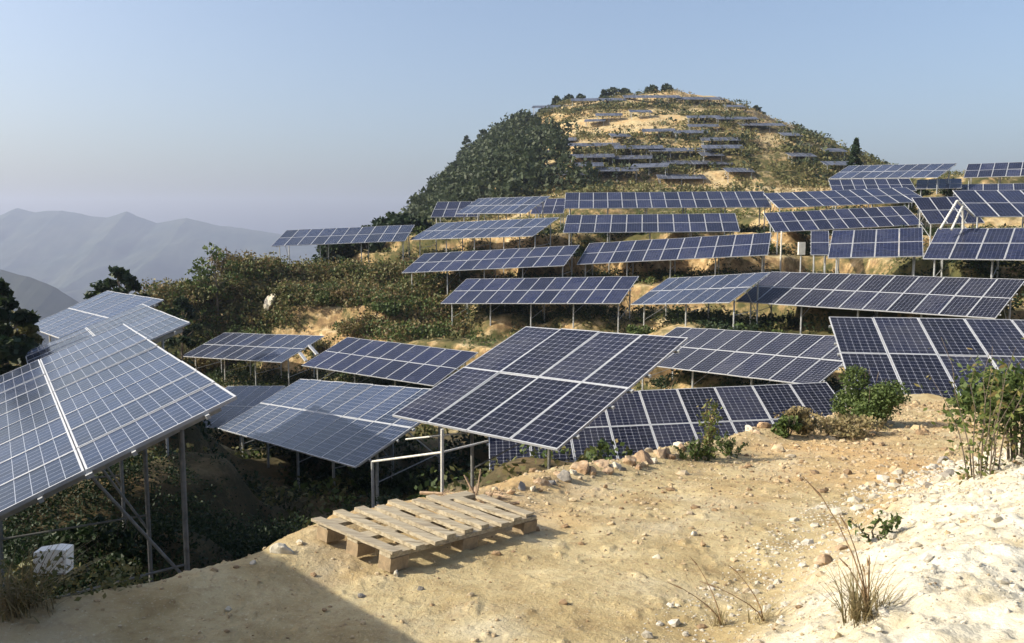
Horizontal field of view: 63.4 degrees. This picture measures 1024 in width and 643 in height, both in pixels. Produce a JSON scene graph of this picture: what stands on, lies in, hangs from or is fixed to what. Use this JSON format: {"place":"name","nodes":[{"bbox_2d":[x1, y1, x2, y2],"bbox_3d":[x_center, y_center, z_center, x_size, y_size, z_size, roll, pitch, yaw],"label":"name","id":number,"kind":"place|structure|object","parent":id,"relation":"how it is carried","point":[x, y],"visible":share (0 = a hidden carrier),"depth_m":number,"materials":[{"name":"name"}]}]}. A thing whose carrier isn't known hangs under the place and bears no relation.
{"place":"outdoors","nodes":[
{"label":"outdoors","id":0,"kind":"place"},
{"bbox_2d":[0,269,78,346],"bbox_3d":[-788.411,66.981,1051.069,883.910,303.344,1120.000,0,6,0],"label":"hills","id":1,"kind":"structure","parent":0,"point":[45,300],"depth_m":1110.74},
{"bbox_2d":[0,208,319,302],"bbox_3d":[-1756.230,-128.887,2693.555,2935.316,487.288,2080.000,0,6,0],"label":"mountains","id":2,"kind":"structure","parent":0,"point":[73,255],"depth_m":2573.31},
{"bbox_2d":[0,91,1023,642],"bbox_3d":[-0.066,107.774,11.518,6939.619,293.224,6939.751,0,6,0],"label":"ground","id":3,"kind":"structure","parent":0,"point":[268,613],"depth_m":4.53,"materials":[{"name":"soil"}]},
{"bbox_2d":[0,295,33,364],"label":"tree","id":4,"kind":"object","parent":3,"relation":"on","point":[16,349],"visible":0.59,"depth_m":20.93,"materials":[{"name":"green plant"}]},
{"bbox_2d":[0,277,41,375],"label":"tree","id":5,"kind":"object","parent":3,"relation":"on","point":[22,318],"visible":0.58,"depth_m":22.94,"materials":[{"name":"green plant"}]},
{"bbox_2d":[0,310,44,367],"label":"tree","id":6,"kind":"object","parent":3,"relation":"on","point":[29,330],"visible":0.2,"depth_m":24.15,"materials":[{"name":"green plant"}]},
{"bbox_2d":[5,557,91,598],"bbox_3d":[-6.654,3.638,11.391,1.353,0.911,1.353,2,6,16],"label":"shrub","id":7,"kind":"object","parent":3,"relation":"on","point":[68,579],"visible":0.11,"depth_m":11.42,"materials":[{"name":"green plant"}]},
{"bbox_2d":[33,544,73,576],"bbox_3d":[-2.127,1.107,3.841,0.168,0.139,0.057,0,6,0],"label":"foam block","id":8,"kind":"object","parent":3,"relation":"on","point":[60,547],"depth_m":3.82,"materials":[{"name":"white plastic"}]},
{"bbox_2d":[0,536,119,622],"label":"grass tuft","id":9,"kind":"object","parent":3,"relation":"on","point":[17,603],"visible":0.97,"depth_m":3.33,"materials":[{"name":"green plant"}]},
{"bbox_2d":[0,549,148,609],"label":"edge weeds","id":10,"kind":"object","parent":3,"relation":"on","point":[113,584],"visible":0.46,"depth_m":3.53,"materials":[{"name":"green plant"}]},
{"bbox_2d":[83,280,112,298],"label":"tree","id":11,"kind":"object","parent":3,"relation":"on","point":[99,286],"visible":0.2,"depth_m":40.90,"materials":[{"name":"green plant"}]},
{"bbox_2d":[34,291,163,341],"bbox_3d":[-15.665,0.601,30.967,3.029,3.130,7.179,-5,8,-40],"label":"solar array","id":12,"kind":"object","parent":3,"relation":"on","point":[90,311],"visible":0.67,"depth_m":31.01,"materials":[{"name":"glass"}]},
{"bbox_2d":[39,513,164,573],"bbox_3d":[-6.101,3.372,12.350,1.722,1.028,1.306,-2,7,-21],"label":"shrub","id":13,"kind":"object","parent":3,"relation":"on","point":[103,535],"visible":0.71,"depth_m":12.29,"materials":[{"name":"green plant"}]},
{"bbox_2d":[26,304,189,455],"bbox_3d":[-10.190,1.534,20.533,3.058,3.529,7.183,-4,7,-32],"label":"solar array","id":14,"kind":"object","parent":3,"relation":"on","point":[150,323],"visible":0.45,"depth_m":21.37,"materials":[{"name":"glass"}]},
{"bbox_2d":[0,324,237,598],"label":"solar array","id":15,"kind":"object","parent":3,"relation":"on","point":[88,408],"visible":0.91,"depth_m":10.43,"materials":[{"name":"glass"}]},
{"bbox_2d":[103,265,150,296],"bbox_3d":[-18.864,0.356,40.100,2.552,6.221,2.118,1,6,14],"label":"tree","id":16,"kind":"object","parent":3,"relation":"on","point":[126,279],"visible":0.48,"depth_m":39.66,"materials":[{"name":"green plant"}]},
{"bbox_2d":[164,295,202,360],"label":"tree","id":17,"kind":"object","parent":3,"relation":"on","point":[182,303],"visible":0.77,"depth_m":44.32,"materials":[{"name":"green plant"}]},
{"bbox_2d":[185,262,213,302],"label":"tree","id":18,"kind":"object","parent":3,"relation":"on","point":[196,267],"visible":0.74,"depth_m":53.88,"materials":[{"name":"green plant"}]},
{"bbox_2d":[184,349,223,373],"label":"shrub","id":19,"kind":"object","parent":3,"relation":"on","point":[204,361],"visible":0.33,"depth_m":51.94,"materials":[{"name":"green plant"}]},
{"bbox_2d":[2,447,409,598],"bbox_3d":[-5.750,3.466,11.676,11.322,3.874,12.474,0,6,0],"label":"shade thicket","id":20,"kind":"object","parent":3,"relation":"on","point":[223,542],"visible":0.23,"depth_m":14.49,"materials":[{"name":"green plant"}]},
{"bbox_2d":[184,274,232,305],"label":"shrub","id":21,"kind":"object","parent":3,"relation":"on","point":[211,295],"visible":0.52,"depth_m":53.94,"materials":[{"name":"green plant"}]},
{"bbox_2d":[2,422,418,591],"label":"shaded undergrowth","id":22,"kind":"object","parent":3,"relation":"on","point":[314,489],"visible":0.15,"depth_m":18.27,"materials":[{"name":"green plant"}]},
{"bbox_2d":[191,242,242,324],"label":"tree","id":23,"kind":"object","parent":3,"relation":"on","point":[215,254],"visible":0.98,"depth_m":53.84,"materials":[{"name":"green plant"}]},
{"bbox_2d":[205,359,247,373],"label":"shrub","id":24,"kind":"object","parent":3,"relation":"on","point":[227,363],"visible":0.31,"depth_m":52.37,"materials":[{"name":"green plant"}]},
{"bbox_2d":[201,247,255,274],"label":"shrub","id":25,"kind":"object","parent":3,"relation":"on","point":[218,265],"visible":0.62,"depth_m":56.16,"materials":[{"name":"green plant"}]},
{"bbox_2d":[203,386,285,449],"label":"solar array","id":26,"kind":"object","parent":3,"relation":"on","point":[249,397],"visible":0.46,"depth_m":32.69,"materials":[{"name":"glass"}]},
{"bbox_2d":[183,333,323,385],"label":"solar array","id":27,"kind":"object","parent":3,"relation":"on","point":[276,348],"visible":0.93,"depth_m":47.53,"materials":[{"name":"glass"}]},
{"bbox_2d":[269,543,293,553],"bbox_3d":[-1.186,1.190,4.269,0.133,0.098,0.067,17,6,-2],"label":"rock","id":28,"kind":"object","parent":3,"relation":"on","point":[279,548],"visible":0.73,"depth_m":4.24,"materials":[{"name":"white stone"}]},
{"bbox_2d":[133,251,437,370],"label":"knoll scrub","id":29,"kind":"object","parent":3,"relation":"on","point":[250,315],"visible":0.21,"depth_m":54.80,"materials":[{"name":"green plant"}]},
{"bbox_2d":[301,339,328,355],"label":"shrub","id":30,"kind":"object","parent":3,"relation":"on","point":[319,345],"visible":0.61,"depth_m":50.79,"materials":[{"name":"green plant"}]},
{"bbox_2d":[308,279,344,304],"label":"shrub","id":31,"kind":"object","parent":3,"relation":"on","point":[311,285],"visible":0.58,"depth_m":53.02,"materials":[{"name":"green plant"}]},
{"bbox_2d":[218,379,440,504],"bbox_3d":[-5.516,3.401,24.115,2.985,4.173,11.265,-4,7,-35],"label":"solar array","id":32,"kind":"object","parent":3,"relation":"on","point":[354,425],"visible":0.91,"depth_m":22.92,"materials":[{"name":"glass"}]},
{"bbox_2d":[312,244,355,264],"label":"tree","id":33,"kind":"object","parent":3,"relation":"on","point":[343,252],"visible":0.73,"depth_m":67.24,"materials":[{"name":"green plant"}]},
{"bbox_2d":[271,225,414,262],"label":"solar array","id":34,"kind":"object","parent":3,"relation":"on","point":[359,235],"visible":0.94,"depth_m":61.33,"materials":[{"name":"glass"}]},
{"bbox_2d":[324,286,369,301],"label":"shrub","id":35,"kind":"object","parent":3,"relation":"on","point":[344,292],"visible":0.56,"depth_m":52.31,"materials":[{"name":"green plant"}]},
{"bbox_2d":[337,315,375,333],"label":"shrub","id":36,"kind":"object","parent":3,"relation":"on","point":[352,325],"visible":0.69,"depth_m":49.70,"materials":[{"name":"green plant"}]},
{"bbox_2d":[338,242,384,251],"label":"tree","id":37,"kind":"object","parent":3,"relation":"on","point":[374,246],"visible":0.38,"depth_m":67.93,"materials":[{"name":"green plant"}]},
{"bbox_2d":[369,299,404,320],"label":"shrub","id":38,"kind":"object","parent":3,"relation":"on","point":[392,310],"visible":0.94,"depth_m":49.95,"materials":[{"name":"green plant"}]},
{"bbox_2d":[302,337,477,386],"bbox_3d":[-6.100,2.836,40.395,9.192,3.193,3.081,5,8,37],"label":"solar array","id":39,"kind":"object","parent":3,"relation":"on","point":[418,364],"visible":0.88,"depth_m":39.97,"materials":[{"name":"glass"}]},
{"bbox_2d":[371,211,418,233],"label":"tree","id":40,"kind":"object","parent":3,"relation":"on","point":[392,218],"visible":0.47,"depth_m":69.97,"materials":[{"name":"green plant"}]},
{"bbox_2d":[329,274,469,376],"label":"bank scrub","id":41,"kind":"object","parent":3,"relation":"on","point":[454,328],"visible":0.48,"depth_m":50.41,"materials":[{"name":"green plant"}]},
{"bbox_2d":[403,212,433,233],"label":"tree","id":42,"kind":"object","parent":3,"relation":"on","point":[420,221],"visible":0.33,"depth_m":71.85,"materials":[{"name":"green plant"}]},
{"bbox_2d":[311,491,536,572],"bbox_3d":[-0.464,1.163,4.734,0.681,0.255,1.190,5,8,40],"label":"wooden pallet","id":43,"kind":"object","parent":3,"relation":"on","point":[427,530],"visible":1,"depth_m":4.58,"materials":[{"name":"brown wood"}]},
{"bbox_2d":[371,429,488,507],"bbox_3d":[-1.489,2.789,14.471,2.604,2.575,1.892,5,8,38],"label":"pipe railing","id":44,"kind":"object","parent":3,"relation":"on","point":[442,451],"visible":0.71,"depth_m":13.47,"materials":[{"name":"metal"}]},
{"bbox_2d":[431,201,479,222],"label":"solar array","id":45,"kind":"object","parent":3,"relation":"on","point":[446,209],"visible":0.66,"depth_m":70.00,"materials":[{"name":"glass"}]},
{"bbox_2d":[419,469,519,509],"bbox_3d":[-0.291,1.129,5.597,0.688,0.308,0.444,0,6,0],"label":"branch pile","id":46,"kind":"object","parent":3,"relation":"on","point":[489,493],"visible":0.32,"depth_m":5.62,"materials":[{"name":"brown wood"}]},
{"bbox_2d":[410,217,558,272],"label":"solar array","id":47,"kind":"object","parent":3,"relation":"on","point":[515,228],"visible":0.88,"depth_m":57.69,"materials":[{"name":"glass"}]},
{"bbox_2d":[402,245,579,294],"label":"solar array","id":48,"kind":"object","parent":3,"relation":"on","point":[522,258],"visible":0.94,"depth_m":52.29,"materials":[{"name":"glass"}]},
{"bbox_2d":[395,108,601,223],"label":"hillside forest","id":49,"kind":"object","parent":3,"relation":"on","point":[496,153],"visible":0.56,"depth_m":133.85,"materials":[{"name":"green plant"}]},
{"bbox_2d":[456,196,549,233],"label":"solar array","id":50,"kind":"object","parent":3,"relation":"on","point":[511,205],"visible":0.87,"depth_m":64.46,"materials":[{"name":"glass"}]},
{"bbox_2d":[10,171,1023,531],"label":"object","id":51,"kind":"object","parent":3,"relation":"on","point":[602,447],"visible":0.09,"depth_m":33.79,"materials":[{"name":"green plant"}]},
{"bbox_2d":[10,399,1023,642],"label":"soil grit","id":52,"kind":"object","parent":3,"relation":"on","point":[829,437],"visible":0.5,"depth_m":6.52,"materials":[{"name":"brown soil"}]},
{"bbox_2d":[12,170,1023,529],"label":"terrace scrub","id":53,"kind":"object","parent":3,"relation":"on","point":[424,430],"visible":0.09,"depth_m":35.43,"materials":[{"name":"green plant"}]},
{"bbox_2d":[29,400,1023,642],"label":"soil clods","id":54,"kind":"object","parent":3,"relation":"on","point":[778,448],"visible":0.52,"depth_m":6.69,"materials":[{"name":"brown soil"}]},
{"bbox_2d":[441,276,638,332],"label":"solar array","id":55,"kind":"object","parent":3,"relation":"on","point":[615,290],"visible":0.96,"depth_m":46.59,"materials":[{"name":"glass"}]},
{"bbox_2d":[392,326,688,486],"bbox_3d":[0.502,2.169,15.296,4.162,3.791,3.683,6,8,43],"label":"solar array","id":56,"kind":"object","parent":3,"relation":"on","point":[549,389],"visible":0.98,"depth_m":14.92,"materials":[{"name":"glass"}]},
{"bbox_2d":[531,198,564,228],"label":"solar array","id":57,"kind":"object","parent":3,"relation":"on","point":[555,206],"visible":0.69,"depth_m":76.12,"materials":[{"name":"glass"}]},
{"bbox_2d":[110,188,1023,498],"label":"dark weeds","id":58,"kind":"object","parent":3,"relation":"on","point":[716,318],"visible":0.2,"depth_m":39.83,"materials":[{"name":"green plant"}]},
{"bbox_2d":[570,460,589,474],"bbox_3d":[0.600,1.273,7.101,0.171,0.185,0.209,-28,-12,-38],"label":"rock","id":59,"kind":"object","parent":3,"relation":"on","point":[582,466],"visible":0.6,"depth_m":7.05,"materials":[{"name":"beige stone"}]},
{"bbox_2d":[614,145,663,157],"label":"solar array","id":60,"kind":"object","parent":3,"relation":"on","point":[645,147],"visible":0.95,"depth_m":131.58,"materials":[{"name":"glass"}]},
{"bbox_2d":[626,324,654,334],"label":"shrub","id":61,"kind":"object","parent":3,"relation":"on","point":[640,330],"visible":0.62,"depth_m":41.23,"materials":[{"name":"green plant"}]},
{"bbox_2d":[563,213,739,270],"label":"solar array","id":62,"kind":"object","parent":3,"relation":"on","point":[650,223],"visible":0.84,"depth_m":54.03,"materials":[{"name":"glass"}]},
{"bbox_2d":[622,95,680,102],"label":"solar array","id":63,"kind":"object","parent":3,"relation":"on","point":[652,96],"visible":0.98,"depth_m":197.78,"materials":[{"name":"glass"}]},
{"bbox_2d":[487,382,837,472],"bbox_3d":[3.961,2.766,20.677,9.272,1.954,3.275,0,6,0],"label":"solar array","id":64,"kind":"object","parent":3,"relation":"on","point":[663,418],"visible":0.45,"depth_m":20.97,"materials":[{"name":"glass"}]},
{"bbox_2d":[427,88,898,224],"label":"hillside scrub","id":65,"kind":"object","parent":3,"relation":"on","point":[646,186],"visible":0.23,"depth_m":132.30,"materials":[{"name":"green plant"}]},
{"bbox_2d":[564,191,771,241],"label":"solar array","id":66,"kind":"object","parent":3,"relation":"on","point":[685,200],"visible":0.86,"depth_m":58.43,"materials":[{"name":"glass"}]},
{"bbox_2d":[577,233,771,279],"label":"solar array","id":67,"kind":"object","parent":3,"relation":"on","point":[704,247],"visible":0.96,"depth_m":49.30,"materials":[{"name":"glass"}]},
{"bbox_2d":[458,88,890,221],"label":"hillside dry grass","id":68,"kind":"structure","parent":3,"relation":"on","point":[756,151],"depth_m":141.21,"materials":[{"name":"beige plant"}]},
{"bbox_2d":[656,174,706,184],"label":"solar array","id":69,"kind":"object","parent":3,"relation":"on","point":[678,176],"visible":0.99,"depth_m":122.48,"materials":[{"name":"glass"}]},
{"bbox_2d":[671,435,721,461],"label":"leafy plant","id":70,"kind":"object","parent":3,"relation":"on","point":[697,453],"visible":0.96,"depth_m":8.19,"materials":[{"name":"green plant"}]},
{"bbox_2d":[631,272,769,328],"bbox_3d":[8.987,-0.569,40.492,2.594,3.918,7.275,-3,7,-29],"label":"solar array","id":71,"kind":"object","parent":3,"relation":"on","point":[728,289],"visible":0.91,"depth_m":39.97,"materials":[{"name":"glass"}]},
{"bbox_2d":[668,557,747,626],"bbox_3d":[0.816,1.129,3.446,0.363,0.302,0.172,0,6,0],"label":"grass tuft","id":72,"kind":"object","parent":3,"relation":"on","point":[720,619],"visible":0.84,"depth_m":3.44,"materials":[{"name":"plant"}]},
{"bbox_2d":[697,398,723,459],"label":"leafy plant","id":73,"kind":"object","parent":3,"relation":"on","point":[710,428],"visible":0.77,"depth_m":8.30,"materials":[{"name":"green plant"}]},
{"bbox_2d":[713,430,748,457],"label":"leafy plant","id":74,"kind":"object","parent":3,"relation":"on","point":[727,445],"visible":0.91,"depth_m":8.53,"materials":[{"name":"green plant"}]},
{"bbox_2d":[642,327,844,392],"bbox_3d":[8.727,2.092,32.416,2.986,3.820,10.249,-4,7,-30],"label":"solar array","id":75,"kind":"object","parent":3,"relation":"on","point":[783,358],"visible":0.77,"depth_m":31.29,"materials":[{"name":"glass"}]},
{"bbox_2d":[699,566,800,624],"bbox_3d":[0.961,1.105,3.356,0.415,0.272,0.213,-3,7,-23],"label":"grass tuft","id":76,"kind":"object","parent":3,"relation":"on","point":[762,617],"visible":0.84,"depth_m":3.36,"materials":[{"name":"beige plant"}]},
{"bbox_2d":[535,443,1022,642],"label":"gravel chips","id":77,"kind":"object","parent":3,"relation":"on","point":[817,573],"visible":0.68,"depth_m":6.18,"materials":[{"name":"gravel"}]},
{"bbox_2d":[770,414,802,437],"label":"plant","id":78,"kind":"object","parent":3,"relation":"on","point":[783,424],"visible":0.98,"depth_m":9.76,"materials":[{"name":"green plant"}]},
{"bbox_2d":[784,405,817,435],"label":"dry clump","id":79,"kind":"object","parent":3,"relation":"on","point":[803,413],"visible":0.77,"depth_m":9.93,"materials":[{"name":"beige plant"}]},
{"bbox_2d":[810,231,829,272],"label":"solar array","id":80,"kind":"object","parent":3,"relation":"on","point":[819,243],"visible":0.84,"depth_m":48.08,"materials":[{"name":"glass"}]},
{"bbox_2d":[813,554,832,565],"bbox_3d":[1.558,1.202,4.139,0.078,0.074,0.146,-40,-34,24],"label":"rock","id":81,"kind":"object","parent":3,"relation":"on","point":[824,559],"visible":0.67,"depth_m":4.10,"materials":[{"name":"beige stone"}]},
{"bbox_2d":[773,410,892,439],"bbox_3d":[4.045,1.366,10.407,1.357,0.446,1.240,1,6,9],"label":"scrub","id":82,"kind":"object","parent":3,"relation":"on","point":[853,426],"visible":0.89,"depth_m":10.17,"materials":[{"name":"green plant"}]},
{"bbox_2d":[763,187,921,229],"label":"solar array","id":83,"kind":"object","parent":3,"relation":"on","point":[860,197],"visible":0.82,"depth_m":56.22,"materials":[{"name":"glass"}]},
{"bbox_2d":[763,206,923,255],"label":"solar array","id":84,"kind":"object","parent":3,"relation":"on","point":[852,218],"visible":0.89,"depth_m":52.58,"materials":[{"name":"glass"}]},
{"bbox_2d":[846,137,862,166],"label":"tree","id":85,"kind":"object","parent":3,"relation":"on","point":[855,150],"visible":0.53,"depth_m":98.03,"materials":[{"name":"green plant"}]},
{"bbox_2d":[802,476,914,627],"bbox_3d":[1.105,0.698,2.611,0.363,0.484,0.369,3,7,26],"label":"dry weed","id":86,"kind":"object","parent":3,"relation":"on","point":[865,601],"visible":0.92,"depth_m":2.58,"materials":[{"name":"beige plant"}]},
{"bbox_2d":[829,364,911,425],"bbox_3d":[5.012,1.097,11.665,0.896,0.994,1.137,0,6,0],"label":"round bush","id":87,"kind":"object","parent":3,"relation":"on","point":[875,401],"visible":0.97,"depth_m":11.45,"materials":[{"name":"green plant"}]},
{"bbox_2d":[828,178,916,208],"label":"solar array","id":88,"kind":"object","parent":3,"relation":"on","point":[844,184],"visible":0.65,"depth_m":60.94,"materials":[{"name":"glass"}]},
{"bbox_2d":[847,510,903,542],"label":"leafy plant","id":89,"kind":"object","parent":3,"relation":"on","point":[885,526],"visible":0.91,"depth_m":4.25,"materials":[{"name":"green plant"}]},
{"bbox_2d":[827,227,924,275],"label":"solar array","id":90,"kind":"object","parent":3,"relation":"on","point":[901,242],"visible":0.92,"depth_m":39.28,"materials":[{"name":"glass"}]},
{"bbox_2d":[736,272,1023,333],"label":"solar array","id":91,"kind":"object","parent":3,"relation":"on","point":[988,298],"visible":0.89,"depth_m":34.72,"materials":[{"name":"glass"}]},
{"bbox_2d":[829,163,956,205],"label":"solar array","id":92,"kind":"object","parent":3,"relation":"on","point":[913,171],"visible":0.84,"depth_m":67.02,"materials":[{"name":"glass"}]},
{"bbox_2d":[829,317,1023,406],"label":"solar array","id":93,"kind":"object","parent":3,"relation":"on","point":[874,344],"visible":0.6,"depth_m":18.49,"materials":[{"name":"glass"}]},
{"bbox_2d":[915,178,961,195],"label":"solar array","id":94,"kind":"object","parent":3,"relation":"on","point":[921,184],"visible":0.84,"depth_m":65.03,"materials":[{"name":"glass"}]},
{"bbox_2d":[912,197,984,242],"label":"solar array","id":95,"kind":"object","parent":3,"relation":"on","point":[934,210],"visible":0.79,"depth_m":48.59,"materials":[{"name":"glass"}]},
{"bbox_2d":[939,200,974,230],"bbox_3d":[19.819,-4.716,36.764,2.271,1.358,0.495,-4,7,-34],"label":"pole frame","id":96,"kind":"object","parent":3,"relation":"on","point":[963,207],"visible":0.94,"depth_m":36.69,"materials":[{"name":"white metal"}]},
{"bbox_2d":[914,337,1023,483],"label":"leafy plant","id":97,"kind":"object","parent":3,"relation":"on","point":[981,455],"visible":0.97,"depth_m":5.06,"materials":[{"name":"green plant"}]},
{"bbox_2d":[923,228,1023,278],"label":"solar array","id":98,"kind":"object","parent":3,"relation":"on","point":[993,244],"visible":0.9,"depth_m":35.47,"materials":[{"name":"glass"}]},
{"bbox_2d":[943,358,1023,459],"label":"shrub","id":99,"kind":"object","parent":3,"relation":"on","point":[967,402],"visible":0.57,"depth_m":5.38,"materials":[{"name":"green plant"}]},
{"bbox_2d":[952,190,1023,227],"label":"solar array","id":100,"kind":"object","parent":3,"relation":"on","point":[991,203],"visible":0.86,"depth_m":38.60,"materials":[{"name":"glass"}]},
{"bbox_2d":[952,183,1023,196],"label":"solar array","id":101,"kind":"object","parent":3,"relation":"on","point":[1018,186],"visible":0.24,"depth_m":63.77,"materials":[{"name":"glass"}]},
{"bbox_2d":[963,162,1023,184],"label":"solar array","id":102,"kind":"object","parent":3,"relation":"on","point":[998,170],"visible":0.88,"depth_m":68.94,"materials":[{"name":"glass"}]},
{"bbox_2d":[991,358,1023,462],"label":"leafy plant","id":103,"kind":"object","parent":3,"relation":"on","point":[1021,438],"visible":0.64,"depth_m":5.26,"materials":[{"name":"green plant"}]},
{"bbox_2d":[0,0,1023,233],"label":"sky","id":104,"kind":"structure","parent":0,"point":[271,116],"materials":[{"name":"blue"}]},
{"bbox_2d":[621,443,1023,642],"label":"white gravel","id":105,"kind":"structure","parent":0,"point":[927,556],"depth_m":4.28,"materials":[{"name":"white gravel"}]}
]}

